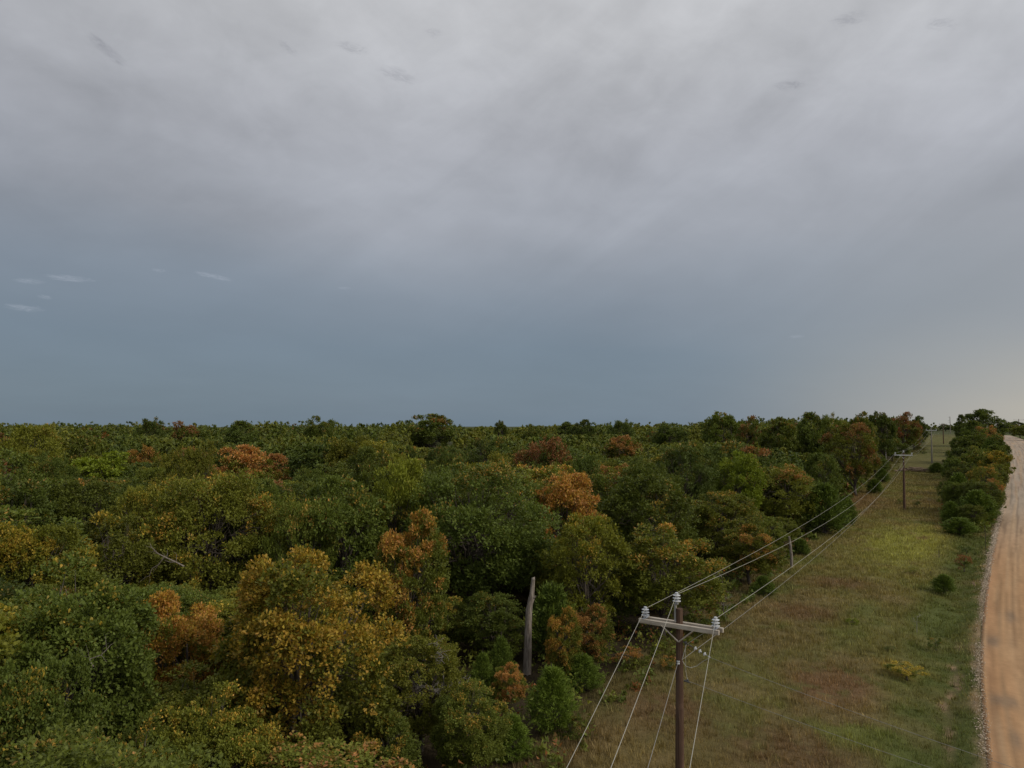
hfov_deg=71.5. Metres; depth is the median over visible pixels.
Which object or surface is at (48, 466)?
oak tree
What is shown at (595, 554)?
oak tree
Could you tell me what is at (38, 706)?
oak tree
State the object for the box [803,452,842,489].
oak tree
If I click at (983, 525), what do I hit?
undergrowth
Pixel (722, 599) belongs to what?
dead sapling
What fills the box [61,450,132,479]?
oak tree
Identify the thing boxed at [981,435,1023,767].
road
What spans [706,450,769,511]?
oak tree
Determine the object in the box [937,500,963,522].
cedar tree
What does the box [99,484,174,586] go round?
oak tree
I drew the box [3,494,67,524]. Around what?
oak tree
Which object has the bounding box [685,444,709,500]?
oak tree
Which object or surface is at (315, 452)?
oak tree
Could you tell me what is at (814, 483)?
oak tree
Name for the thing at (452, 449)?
oak tree
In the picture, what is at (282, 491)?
oak tree
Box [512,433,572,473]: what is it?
oak tree
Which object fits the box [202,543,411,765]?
oak tree
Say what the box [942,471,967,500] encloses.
cedar tree
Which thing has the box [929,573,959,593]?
cedar bush
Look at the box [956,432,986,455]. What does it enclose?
thicket tree
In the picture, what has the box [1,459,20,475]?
oak tree
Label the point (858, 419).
oak tree
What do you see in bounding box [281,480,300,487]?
oak tree
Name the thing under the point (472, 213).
sky
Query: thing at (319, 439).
oak tree
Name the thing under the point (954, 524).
cedar bush
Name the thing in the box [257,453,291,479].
oak tree
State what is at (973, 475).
thicket tree
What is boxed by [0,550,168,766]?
oak tree
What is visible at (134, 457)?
oak tree
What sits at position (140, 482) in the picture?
oak tree
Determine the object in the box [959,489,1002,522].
cedar tree
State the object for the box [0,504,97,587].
oak tree
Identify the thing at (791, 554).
dead stub
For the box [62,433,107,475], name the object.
oak tree
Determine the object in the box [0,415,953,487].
distant woods
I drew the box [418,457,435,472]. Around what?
oak tree
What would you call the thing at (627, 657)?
shrub
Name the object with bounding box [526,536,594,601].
oak tree
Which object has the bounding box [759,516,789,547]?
oak tree
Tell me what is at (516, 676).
oak tree
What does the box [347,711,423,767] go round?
oak tree
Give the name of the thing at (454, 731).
oak tree
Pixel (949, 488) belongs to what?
thicket tree
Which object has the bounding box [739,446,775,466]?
oak tree
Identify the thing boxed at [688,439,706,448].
oak tree
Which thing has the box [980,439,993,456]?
cedar tree
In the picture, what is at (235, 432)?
oak tree
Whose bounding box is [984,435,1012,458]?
thicket tree
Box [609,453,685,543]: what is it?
oak tree
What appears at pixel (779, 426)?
oak tree
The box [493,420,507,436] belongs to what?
oak tree
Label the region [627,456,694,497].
oak tree
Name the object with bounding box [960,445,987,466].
thicket tree
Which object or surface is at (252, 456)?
oak tree
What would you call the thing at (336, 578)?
oak tree
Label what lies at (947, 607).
verge grass
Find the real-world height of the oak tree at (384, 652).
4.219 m
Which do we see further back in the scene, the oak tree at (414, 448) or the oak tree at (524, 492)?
the oak tree at (414, 448)
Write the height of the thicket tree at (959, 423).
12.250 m
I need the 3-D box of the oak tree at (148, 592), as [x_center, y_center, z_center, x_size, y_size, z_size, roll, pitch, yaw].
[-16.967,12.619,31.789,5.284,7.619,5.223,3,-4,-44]
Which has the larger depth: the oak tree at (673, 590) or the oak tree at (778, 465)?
the oak tree at (778, 465)
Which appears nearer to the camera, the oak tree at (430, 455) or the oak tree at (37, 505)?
the oak tree at (37, 505)
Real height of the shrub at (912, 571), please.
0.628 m
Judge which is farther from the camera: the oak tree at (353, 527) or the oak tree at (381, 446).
the oak tree at (381, 446)
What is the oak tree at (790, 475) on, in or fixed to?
on the ground at (938, 445)
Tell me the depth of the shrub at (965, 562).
66.99 m
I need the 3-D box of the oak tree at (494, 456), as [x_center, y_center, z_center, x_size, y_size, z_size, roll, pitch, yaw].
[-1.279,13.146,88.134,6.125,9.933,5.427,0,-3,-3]
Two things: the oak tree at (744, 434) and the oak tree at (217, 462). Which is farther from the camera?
the oak tree at (744, 434)
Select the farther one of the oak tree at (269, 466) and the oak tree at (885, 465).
the oak tree at (885, 465)
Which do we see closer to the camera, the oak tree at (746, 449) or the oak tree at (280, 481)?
the oak tree at (280, 481)
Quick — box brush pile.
[886,466,929,471]
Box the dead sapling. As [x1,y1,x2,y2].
[715,574,723,616]
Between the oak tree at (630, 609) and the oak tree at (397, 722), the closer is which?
the oak tree at (397, 722)
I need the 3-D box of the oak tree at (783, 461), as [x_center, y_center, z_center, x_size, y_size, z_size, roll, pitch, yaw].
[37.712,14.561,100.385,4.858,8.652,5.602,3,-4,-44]
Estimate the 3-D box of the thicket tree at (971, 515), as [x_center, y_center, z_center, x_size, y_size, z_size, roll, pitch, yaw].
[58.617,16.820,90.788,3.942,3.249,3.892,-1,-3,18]
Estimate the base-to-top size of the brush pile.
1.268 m
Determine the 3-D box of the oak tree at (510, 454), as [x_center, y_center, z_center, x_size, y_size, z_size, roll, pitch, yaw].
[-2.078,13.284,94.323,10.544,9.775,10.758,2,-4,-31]
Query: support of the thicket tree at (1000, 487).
on the ground at (938, 445)
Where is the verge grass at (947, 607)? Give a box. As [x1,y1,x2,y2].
[907,472,1005,767]
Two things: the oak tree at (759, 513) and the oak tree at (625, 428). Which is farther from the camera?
the oak tree at (625, 428)
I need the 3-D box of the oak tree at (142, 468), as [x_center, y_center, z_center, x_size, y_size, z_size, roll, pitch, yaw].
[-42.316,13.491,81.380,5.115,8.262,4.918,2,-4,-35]
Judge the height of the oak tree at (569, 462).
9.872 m
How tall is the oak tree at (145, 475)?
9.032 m
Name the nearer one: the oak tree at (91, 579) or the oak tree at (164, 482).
the oak tree at (91, 579)
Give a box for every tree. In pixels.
[0,423,70,476]
[0,447,64,522]
[0,455,43,485]
[0,478,74,558]
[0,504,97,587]
[0,520,99,600]
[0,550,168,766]
[0,566,122,662]
[0,574,44,603]
[0,603,28,758]
[0,646,110,767]
[0,713,229,767]
[0,742,44,767]
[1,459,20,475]
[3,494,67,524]
[6,446,56,475]
[22,425,63,451]
[27,476,130,541]
[29,584,124,716]
[30,451,81,486]
[34,509,166,599]
[56,475,151,532]
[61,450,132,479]
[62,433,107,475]
[74,454,105,477]
[76,477,134,506]
[83,709,200,767]
[95,580,197,687]
[99,477,160,522]
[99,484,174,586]
[113,659,257,767]
[117,462,151,480]
[122,461,138,469]
[123,587,224,697]
[124,466,293,594]
[125,445,160,463]
[131,466,155,479]
[131,466,173,481]
[133,416,166,439]
[134,476,250,584]
[139,576,207,633]
[146,580,236,672]
[147,679,289,767]
[150,449,182,469]
[153,438,223,484]
[160,457,186,478]
[169,421,203,442]
[175,447,218,477]
[179,591,351,684]
[200,581,239,594]
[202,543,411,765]
[204,455,227,478]
[209,439,235,464]
[209,444,272,479]
[212,478,283,580]
[217,587,239,602]
[222,420,264,443]
[225,591,360,735]
[239,476,306,562]
[240,730,416,767]
[243,492,347,574]
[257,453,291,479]
[258,489,346,581]
[273,479,295,489]
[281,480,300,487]
[284,470,396,589]
[285,435,353,480]
[292,477,347,500]
[292,481,363,577]
[302,415,340,438]
[304,431,334,464]
[311,581,374,633]
[314,638,412,722]
[318,573,377,623]
[323,434,386,473]
[328,461,360,480]
[340,444,410,492]
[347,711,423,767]
[349,488,411,598]
[353,438,407,468]
[356,454,434,612]
[366,634,473,752]
[369,505,450,648]
[377,457,417,519]
[390,445,405,453]
[394,456,569,618]
[398,413,455,447]
[400,446,418,455]
[404,445,429,464]
[410,667,512,767]
[411,594,471,645]
[411,637,473,738]
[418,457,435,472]
[424,445,444,465]
[426,444,471,477]
[426,494,469,583]
[430,463,466,497]
[444,445,468,470]
[454,469,538,596]
[454,591,537,655]
[455,437,493,466]
[458,457,527,479]
[465,650,498,703]
[477,447,522,468]
[485,450,510,464]
[487,632,516,688]
[489,434,510,452]
[491,662,527,709]
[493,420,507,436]
[493,462,600,539]
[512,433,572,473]
[515,469,608,564]
[520,447,591,467]
[521,580,575,658]
[522,424,543,438]
[523,537,590,602]
[523,663,581,737]
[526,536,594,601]
[540,511,636,634]
[544,606,582,671]
[553,421,576,434]
[553,454,611,518]
[553,459,581,520]
[558,512,638,560]
[569,602,616,662]
[571,419,595,442]
[583,566,641,626]
[586,471,629,537]
[591,462,641,495]
[591,473,701,565]
[595,460,616,491]
[604,435,644,458]
[606,418,635,448]
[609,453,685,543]
[615,455,680,484]
[616,522,732,636]
[626,481,680,566]
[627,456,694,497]
[646,572,696,604]
[650,423,690,445]
[654,444,722,501]
[668,499,733,556]
[673,440,719,497]
[684,489,765,562]
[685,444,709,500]
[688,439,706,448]
[700,410,738,443]
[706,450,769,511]
[709,439,749,488]
[712,476,763,510]
[715,501,767,533]
[717,522,786,584]
[735,414,769,447]
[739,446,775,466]
[745,463,801,518]
[745,463,822,528]
[755,457,774,494]
[756,416,801,452]
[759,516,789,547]
[766,473,816,514]
[766,516,800,544]
[771,456,802,494]
[795,411,831,453]
[798,480,854,533]
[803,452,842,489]
[817,422,882,494]
[819,412,847,459]
[835,495,859,523]
[842,411,879,448]
[862,453,891,476]
[864,479,883,492]
[868,410,898,458]
[874,468,892,481]
[879,438,912,460]
[885,412,923,450]
[905,436,925,448]
[910,415,929,445]
[927,462,942,472]
[934,480,955,503]
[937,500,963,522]
[938,425,953,430]
[940,456,968,477]
[940,482,967,505]
[942,447,976,466]
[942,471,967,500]
[944,461,979,480]
[948,436,967,456]
[952,414,971,437]
[952,479,996,503]
[954,503,990,521]
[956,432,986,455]
[959,420,989,438]
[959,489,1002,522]
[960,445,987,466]
[960,482,1007,509]
[963,409,1010,435]
[965,464,1005,489]
[971,425,1004,439]
[977,450,1016,475]
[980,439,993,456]
[980,463,1009,486]
[982,444,1013,467]
[982,478,1005,505]
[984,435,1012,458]
[996,421,1019,432]
[1010,424,1023,437]
[1015,425,1023,435]
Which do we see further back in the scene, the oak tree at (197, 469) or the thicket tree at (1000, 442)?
the thicket tree at (1000, 442)
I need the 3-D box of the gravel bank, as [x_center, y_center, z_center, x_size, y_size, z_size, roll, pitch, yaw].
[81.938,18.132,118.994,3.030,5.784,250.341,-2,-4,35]
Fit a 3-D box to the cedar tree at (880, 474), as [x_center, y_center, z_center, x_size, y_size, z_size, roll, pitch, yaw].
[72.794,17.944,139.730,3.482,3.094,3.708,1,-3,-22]
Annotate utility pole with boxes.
[639,592,723,767]
[894,451,912,509]
[926,428,936,462]
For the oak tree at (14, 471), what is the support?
on the ground at (938, 445)
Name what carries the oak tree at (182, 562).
on the ground at (938, 445)
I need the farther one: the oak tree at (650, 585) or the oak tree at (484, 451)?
the oak tree at (484, 451)
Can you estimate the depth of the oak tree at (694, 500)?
69.78 m
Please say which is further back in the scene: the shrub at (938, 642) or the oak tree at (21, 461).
the oak tree at (21, 461)
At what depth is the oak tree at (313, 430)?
212.72 m
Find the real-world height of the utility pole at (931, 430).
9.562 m
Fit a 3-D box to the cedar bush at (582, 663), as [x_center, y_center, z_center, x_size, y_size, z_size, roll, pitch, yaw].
[3.813,15.335,37.752,2.714,2.216,2.429,0,-3,-3]
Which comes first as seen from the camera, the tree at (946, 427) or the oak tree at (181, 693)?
the oak tree at (181, 693)
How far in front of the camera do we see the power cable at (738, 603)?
19.46 m
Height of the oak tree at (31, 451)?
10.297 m
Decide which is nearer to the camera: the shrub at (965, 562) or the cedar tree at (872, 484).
the shrub at (965, 562)
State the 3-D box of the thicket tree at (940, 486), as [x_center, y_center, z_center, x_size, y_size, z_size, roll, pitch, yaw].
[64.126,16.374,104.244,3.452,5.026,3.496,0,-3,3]
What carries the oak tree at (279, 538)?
on the ground at (938, 445)
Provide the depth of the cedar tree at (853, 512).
92.11 m
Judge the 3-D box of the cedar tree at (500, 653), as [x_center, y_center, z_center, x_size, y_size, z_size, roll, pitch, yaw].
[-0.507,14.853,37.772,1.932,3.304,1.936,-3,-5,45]
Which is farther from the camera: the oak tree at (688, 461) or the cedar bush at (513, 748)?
the oak tree at (688, 461)
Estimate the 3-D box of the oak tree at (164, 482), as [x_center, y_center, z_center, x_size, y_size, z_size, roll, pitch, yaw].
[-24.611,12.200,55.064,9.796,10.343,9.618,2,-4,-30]
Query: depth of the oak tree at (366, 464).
64.96 m
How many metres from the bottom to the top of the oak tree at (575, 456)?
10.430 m
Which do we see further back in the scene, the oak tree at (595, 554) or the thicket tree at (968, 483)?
the thicket tree at (968, 483)
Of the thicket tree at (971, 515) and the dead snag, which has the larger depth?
the thicket tree at (971, 515)
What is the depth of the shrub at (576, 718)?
32.09 m
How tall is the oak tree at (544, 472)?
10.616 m
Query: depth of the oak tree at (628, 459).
82.11 m
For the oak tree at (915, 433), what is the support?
on the ground at (938, 445)
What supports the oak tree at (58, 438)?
on the ground at (938, 445)
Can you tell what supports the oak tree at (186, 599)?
on the ground at (938, 445)
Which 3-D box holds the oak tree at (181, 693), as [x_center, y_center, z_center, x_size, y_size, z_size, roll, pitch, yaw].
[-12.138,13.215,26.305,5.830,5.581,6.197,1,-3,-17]
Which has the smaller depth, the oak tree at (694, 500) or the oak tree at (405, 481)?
the oak tree at (405, 481)
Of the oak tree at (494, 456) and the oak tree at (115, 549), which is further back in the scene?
the oak tree at (494, 456)
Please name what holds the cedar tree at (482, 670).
on the ground at (938, 445)
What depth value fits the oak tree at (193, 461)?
68.54 m
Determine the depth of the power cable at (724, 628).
22.64 m
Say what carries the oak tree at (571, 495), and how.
on the ground at (938, 445)
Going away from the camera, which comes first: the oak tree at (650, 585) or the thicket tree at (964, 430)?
the oak tree at (650, 585)
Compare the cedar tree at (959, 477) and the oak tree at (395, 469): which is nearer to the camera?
the oak tree at (395, 469)
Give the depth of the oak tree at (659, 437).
177.66 m
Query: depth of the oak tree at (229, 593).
40.29 m
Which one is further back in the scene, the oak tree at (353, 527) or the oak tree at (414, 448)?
the oak tree at (414, 448)
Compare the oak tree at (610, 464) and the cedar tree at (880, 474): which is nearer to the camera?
the oak tree at (610, 464)
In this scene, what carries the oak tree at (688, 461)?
on the ground at (938, 445)
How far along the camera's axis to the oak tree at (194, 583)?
41.18 m
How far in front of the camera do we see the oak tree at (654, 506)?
65.68 m
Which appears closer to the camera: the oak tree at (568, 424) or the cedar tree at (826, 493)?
the cedar tree at (826, 493)
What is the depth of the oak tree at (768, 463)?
95.98 m
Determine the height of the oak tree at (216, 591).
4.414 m
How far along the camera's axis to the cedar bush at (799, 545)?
73.39 m
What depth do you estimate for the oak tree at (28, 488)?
52.49 m
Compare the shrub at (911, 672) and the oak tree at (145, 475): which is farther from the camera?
the oak tree at (145, 475)
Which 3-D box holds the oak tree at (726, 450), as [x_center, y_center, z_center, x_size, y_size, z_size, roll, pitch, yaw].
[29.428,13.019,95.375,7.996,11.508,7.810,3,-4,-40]
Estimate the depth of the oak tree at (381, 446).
87.61 m
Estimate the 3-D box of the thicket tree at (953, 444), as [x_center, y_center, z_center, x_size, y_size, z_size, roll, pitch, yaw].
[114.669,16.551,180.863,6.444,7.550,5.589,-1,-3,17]
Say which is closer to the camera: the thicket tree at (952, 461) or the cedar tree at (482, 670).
the cedar tree at (482, 670)
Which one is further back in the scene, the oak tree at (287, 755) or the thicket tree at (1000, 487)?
the thicket tree at (1000, 487)
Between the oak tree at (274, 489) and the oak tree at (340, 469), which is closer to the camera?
the oak tree at (274, 489)
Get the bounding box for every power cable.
[567,433,923,766]
[611,428,937,766]
[648,434,935,766]
[689,428,943,767]
[691,682,929,767]
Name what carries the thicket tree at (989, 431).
on the ground at (938, 445)
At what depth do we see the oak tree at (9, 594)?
31.90 m
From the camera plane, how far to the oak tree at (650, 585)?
45.65 m
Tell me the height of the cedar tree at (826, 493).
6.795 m
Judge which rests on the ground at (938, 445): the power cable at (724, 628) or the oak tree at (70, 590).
the oak tree at (70, 590)
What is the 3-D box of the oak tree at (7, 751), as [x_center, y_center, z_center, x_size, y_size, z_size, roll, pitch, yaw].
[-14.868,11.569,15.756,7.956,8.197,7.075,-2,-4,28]
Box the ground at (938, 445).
[2,427,1023,767]
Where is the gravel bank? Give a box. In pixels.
[971,474,1009,766]
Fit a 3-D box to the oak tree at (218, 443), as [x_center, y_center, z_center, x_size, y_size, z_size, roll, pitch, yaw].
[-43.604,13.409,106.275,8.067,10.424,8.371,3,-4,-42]
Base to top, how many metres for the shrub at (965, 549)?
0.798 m
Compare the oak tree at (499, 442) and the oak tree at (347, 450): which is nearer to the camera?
the oak tree at (347, 450)
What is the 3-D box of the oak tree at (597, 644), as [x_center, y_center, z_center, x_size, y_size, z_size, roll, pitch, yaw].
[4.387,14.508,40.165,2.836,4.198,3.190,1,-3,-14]
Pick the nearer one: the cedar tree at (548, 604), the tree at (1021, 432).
the cedar tree at (548, 604)
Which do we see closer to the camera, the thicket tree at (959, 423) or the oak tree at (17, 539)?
the oak tree at (17, 539)
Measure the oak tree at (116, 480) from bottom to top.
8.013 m
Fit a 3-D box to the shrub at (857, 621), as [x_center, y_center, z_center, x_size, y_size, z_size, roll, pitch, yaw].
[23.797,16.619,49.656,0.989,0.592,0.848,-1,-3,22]
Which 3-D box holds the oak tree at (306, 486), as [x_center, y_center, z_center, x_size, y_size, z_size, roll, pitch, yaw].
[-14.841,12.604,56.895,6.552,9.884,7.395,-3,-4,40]
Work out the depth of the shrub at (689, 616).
47.78 m
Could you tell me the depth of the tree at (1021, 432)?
301.46 m
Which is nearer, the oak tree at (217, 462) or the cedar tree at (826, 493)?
the cedar tree at (826, 493)
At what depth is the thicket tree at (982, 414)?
245.31 m
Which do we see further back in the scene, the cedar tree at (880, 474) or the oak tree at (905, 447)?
the oak tree at (905, 447)
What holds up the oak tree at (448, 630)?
on the ground at (938, 445)
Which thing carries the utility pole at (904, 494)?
on the ground at (938, 445)
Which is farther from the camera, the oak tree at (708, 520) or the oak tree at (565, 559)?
the oak tree at (708, 520)
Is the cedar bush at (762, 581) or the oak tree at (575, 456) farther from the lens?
the oak tree at (575, 456)
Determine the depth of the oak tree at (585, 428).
208.64 m
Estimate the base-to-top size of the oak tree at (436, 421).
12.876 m
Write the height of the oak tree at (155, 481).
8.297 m
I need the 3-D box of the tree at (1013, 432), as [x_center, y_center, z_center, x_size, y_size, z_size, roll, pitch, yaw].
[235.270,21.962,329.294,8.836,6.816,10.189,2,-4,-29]
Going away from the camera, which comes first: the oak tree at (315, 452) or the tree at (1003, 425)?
the oak tree at (315, 452)
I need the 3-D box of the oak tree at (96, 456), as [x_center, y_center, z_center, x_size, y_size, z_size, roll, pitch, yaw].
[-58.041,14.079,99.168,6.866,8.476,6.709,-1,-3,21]
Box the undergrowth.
[153,471,1006,767]
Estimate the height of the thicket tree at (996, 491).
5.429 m
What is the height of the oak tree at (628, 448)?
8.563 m
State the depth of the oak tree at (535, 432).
188.74 m
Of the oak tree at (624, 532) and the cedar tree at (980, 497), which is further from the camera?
the cedar tree at (980, 497)
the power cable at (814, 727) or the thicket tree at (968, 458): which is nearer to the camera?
the power cable at (814, 727)
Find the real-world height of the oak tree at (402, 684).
5.109 m
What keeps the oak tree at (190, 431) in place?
on the ground at (938, 445)
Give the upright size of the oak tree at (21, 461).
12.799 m
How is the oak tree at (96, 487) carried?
on the ground at (938, 445)
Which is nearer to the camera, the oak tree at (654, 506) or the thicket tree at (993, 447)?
the oak tree at (654, 506)
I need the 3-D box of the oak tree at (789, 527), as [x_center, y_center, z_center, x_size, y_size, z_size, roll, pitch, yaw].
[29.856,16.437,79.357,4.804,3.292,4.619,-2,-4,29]
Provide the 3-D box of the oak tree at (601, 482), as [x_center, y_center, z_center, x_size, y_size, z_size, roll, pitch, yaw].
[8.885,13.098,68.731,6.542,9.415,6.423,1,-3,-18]
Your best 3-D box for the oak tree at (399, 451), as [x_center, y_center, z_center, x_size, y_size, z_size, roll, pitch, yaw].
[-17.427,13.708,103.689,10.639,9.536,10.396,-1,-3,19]
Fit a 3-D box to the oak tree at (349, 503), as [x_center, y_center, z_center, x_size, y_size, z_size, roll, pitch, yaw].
[-11.806,11.692,49.014,7.730,11.253,8.299,2,-4,-28]
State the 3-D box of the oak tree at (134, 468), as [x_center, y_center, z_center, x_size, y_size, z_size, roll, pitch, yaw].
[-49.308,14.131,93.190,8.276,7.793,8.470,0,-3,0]
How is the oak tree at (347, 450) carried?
on the ground at (938, 445)
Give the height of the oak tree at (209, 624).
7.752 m
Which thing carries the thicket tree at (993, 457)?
on the ground at (938, 445)
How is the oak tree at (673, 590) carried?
on the ground at (938, 445)
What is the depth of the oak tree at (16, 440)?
89.09 m
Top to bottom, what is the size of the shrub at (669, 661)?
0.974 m
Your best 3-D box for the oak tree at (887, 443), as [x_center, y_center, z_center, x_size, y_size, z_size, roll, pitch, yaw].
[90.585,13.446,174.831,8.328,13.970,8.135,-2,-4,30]
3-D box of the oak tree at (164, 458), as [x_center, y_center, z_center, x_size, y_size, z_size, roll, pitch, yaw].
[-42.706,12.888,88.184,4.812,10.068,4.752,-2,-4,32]
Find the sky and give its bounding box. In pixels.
[0,0,1023,426]
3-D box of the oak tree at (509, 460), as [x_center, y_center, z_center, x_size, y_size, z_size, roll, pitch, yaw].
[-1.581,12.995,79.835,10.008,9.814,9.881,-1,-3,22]
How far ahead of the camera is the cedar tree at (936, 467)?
156.30 m
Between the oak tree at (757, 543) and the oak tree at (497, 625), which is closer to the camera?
the oak tree at (497, 625)
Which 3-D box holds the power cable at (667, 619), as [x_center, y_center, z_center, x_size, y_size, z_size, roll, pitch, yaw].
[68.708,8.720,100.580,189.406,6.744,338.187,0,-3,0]
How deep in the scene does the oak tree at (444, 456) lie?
78.21 m
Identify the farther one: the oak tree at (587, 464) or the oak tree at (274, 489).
the oak tree at (587, 464)
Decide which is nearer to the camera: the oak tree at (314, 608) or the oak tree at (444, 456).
the oak tree at (314, 608)
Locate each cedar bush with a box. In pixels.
[491,711,539,762]
[563,652,608,692]
[748,575,778,596]
[792,538,811,554]
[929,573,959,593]
[937,517,980,535]
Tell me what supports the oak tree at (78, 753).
on the ground at (938, 445)
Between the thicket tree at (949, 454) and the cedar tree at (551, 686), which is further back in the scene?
the thicket tree at (949, 454)
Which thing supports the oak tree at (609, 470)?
on the ground at (938, 445)
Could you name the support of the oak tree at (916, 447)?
on the ground at (938, 445)
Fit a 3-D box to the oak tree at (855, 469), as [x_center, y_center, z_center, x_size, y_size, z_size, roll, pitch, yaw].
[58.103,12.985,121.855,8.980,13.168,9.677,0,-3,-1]
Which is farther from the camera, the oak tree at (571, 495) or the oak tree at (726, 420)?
the oak tree at (726, 420)
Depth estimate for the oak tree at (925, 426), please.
247.96 m
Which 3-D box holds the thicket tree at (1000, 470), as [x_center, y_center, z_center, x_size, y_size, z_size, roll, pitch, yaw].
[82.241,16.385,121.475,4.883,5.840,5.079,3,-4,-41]
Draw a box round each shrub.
[551,715,582,740]
[608,645,650,669]
[658,655,675,669]
[683,612,723,636]
[845,617,859,625]
[880,660,928,680]
[904,568,923,574]
[927,636,943,650]
[954,554,972,571]
[959,546,974,553]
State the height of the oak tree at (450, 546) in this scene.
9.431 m
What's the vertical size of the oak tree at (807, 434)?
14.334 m
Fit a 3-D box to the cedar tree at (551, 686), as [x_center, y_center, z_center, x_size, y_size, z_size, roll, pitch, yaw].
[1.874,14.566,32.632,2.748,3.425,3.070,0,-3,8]
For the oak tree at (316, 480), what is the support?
on the ground at (938, 445)
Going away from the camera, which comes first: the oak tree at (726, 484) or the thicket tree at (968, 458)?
the oak tree at (726, 484)
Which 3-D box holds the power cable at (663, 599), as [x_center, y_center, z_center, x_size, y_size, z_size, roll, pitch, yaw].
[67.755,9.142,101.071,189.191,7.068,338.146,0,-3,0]
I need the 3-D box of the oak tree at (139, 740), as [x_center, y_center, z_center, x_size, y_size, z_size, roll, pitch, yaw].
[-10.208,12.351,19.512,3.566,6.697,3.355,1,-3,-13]
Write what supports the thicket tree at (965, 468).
on the ground at (938, 445)
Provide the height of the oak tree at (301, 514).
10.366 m
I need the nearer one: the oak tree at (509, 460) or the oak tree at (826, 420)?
the oak tree at (509, 460)
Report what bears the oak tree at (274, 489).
on the ground at (938, 445)
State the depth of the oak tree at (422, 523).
38.67 m
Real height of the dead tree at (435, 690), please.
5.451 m
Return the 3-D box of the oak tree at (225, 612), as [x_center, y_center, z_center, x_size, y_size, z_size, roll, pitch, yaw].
[-12.147,13.178,35.202,8.654,6.705,8.696,3,-4,-41]
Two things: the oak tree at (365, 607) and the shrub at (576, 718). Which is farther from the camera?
the oak tree at (365, 607)
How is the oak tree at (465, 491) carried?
on the ground at (938, 445)
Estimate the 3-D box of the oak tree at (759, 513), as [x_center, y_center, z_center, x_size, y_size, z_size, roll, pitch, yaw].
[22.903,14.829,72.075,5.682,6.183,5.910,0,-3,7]
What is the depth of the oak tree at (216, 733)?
22.09 m
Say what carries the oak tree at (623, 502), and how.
on the ground at (938, 445)
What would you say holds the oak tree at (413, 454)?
on the ground at (938, 445)
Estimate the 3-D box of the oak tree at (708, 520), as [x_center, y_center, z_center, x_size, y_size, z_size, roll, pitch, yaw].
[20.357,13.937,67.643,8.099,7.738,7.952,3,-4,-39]
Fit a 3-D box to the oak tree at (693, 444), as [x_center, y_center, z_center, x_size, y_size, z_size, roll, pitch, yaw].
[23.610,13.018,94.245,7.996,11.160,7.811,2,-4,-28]
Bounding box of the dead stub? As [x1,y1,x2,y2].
[788,536,792,567]
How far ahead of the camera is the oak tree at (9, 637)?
21.90 m
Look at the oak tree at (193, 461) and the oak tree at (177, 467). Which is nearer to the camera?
the oak tree at (193, 461)
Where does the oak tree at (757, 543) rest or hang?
on the ground at (938, 445)
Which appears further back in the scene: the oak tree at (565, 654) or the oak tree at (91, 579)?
the oak tree at (565, 654)
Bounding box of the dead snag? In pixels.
[523,577,535,675]
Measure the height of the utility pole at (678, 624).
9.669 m
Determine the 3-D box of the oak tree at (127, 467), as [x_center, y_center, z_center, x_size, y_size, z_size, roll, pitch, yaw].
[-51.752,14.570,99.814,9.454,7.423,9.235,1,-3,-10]
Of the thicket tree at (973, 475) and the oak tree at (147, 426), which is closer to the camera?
the thicket tree at (973, 475)
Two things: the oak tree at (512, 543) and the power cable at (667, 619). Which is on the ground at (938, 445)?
the oak tree at (512, 543)

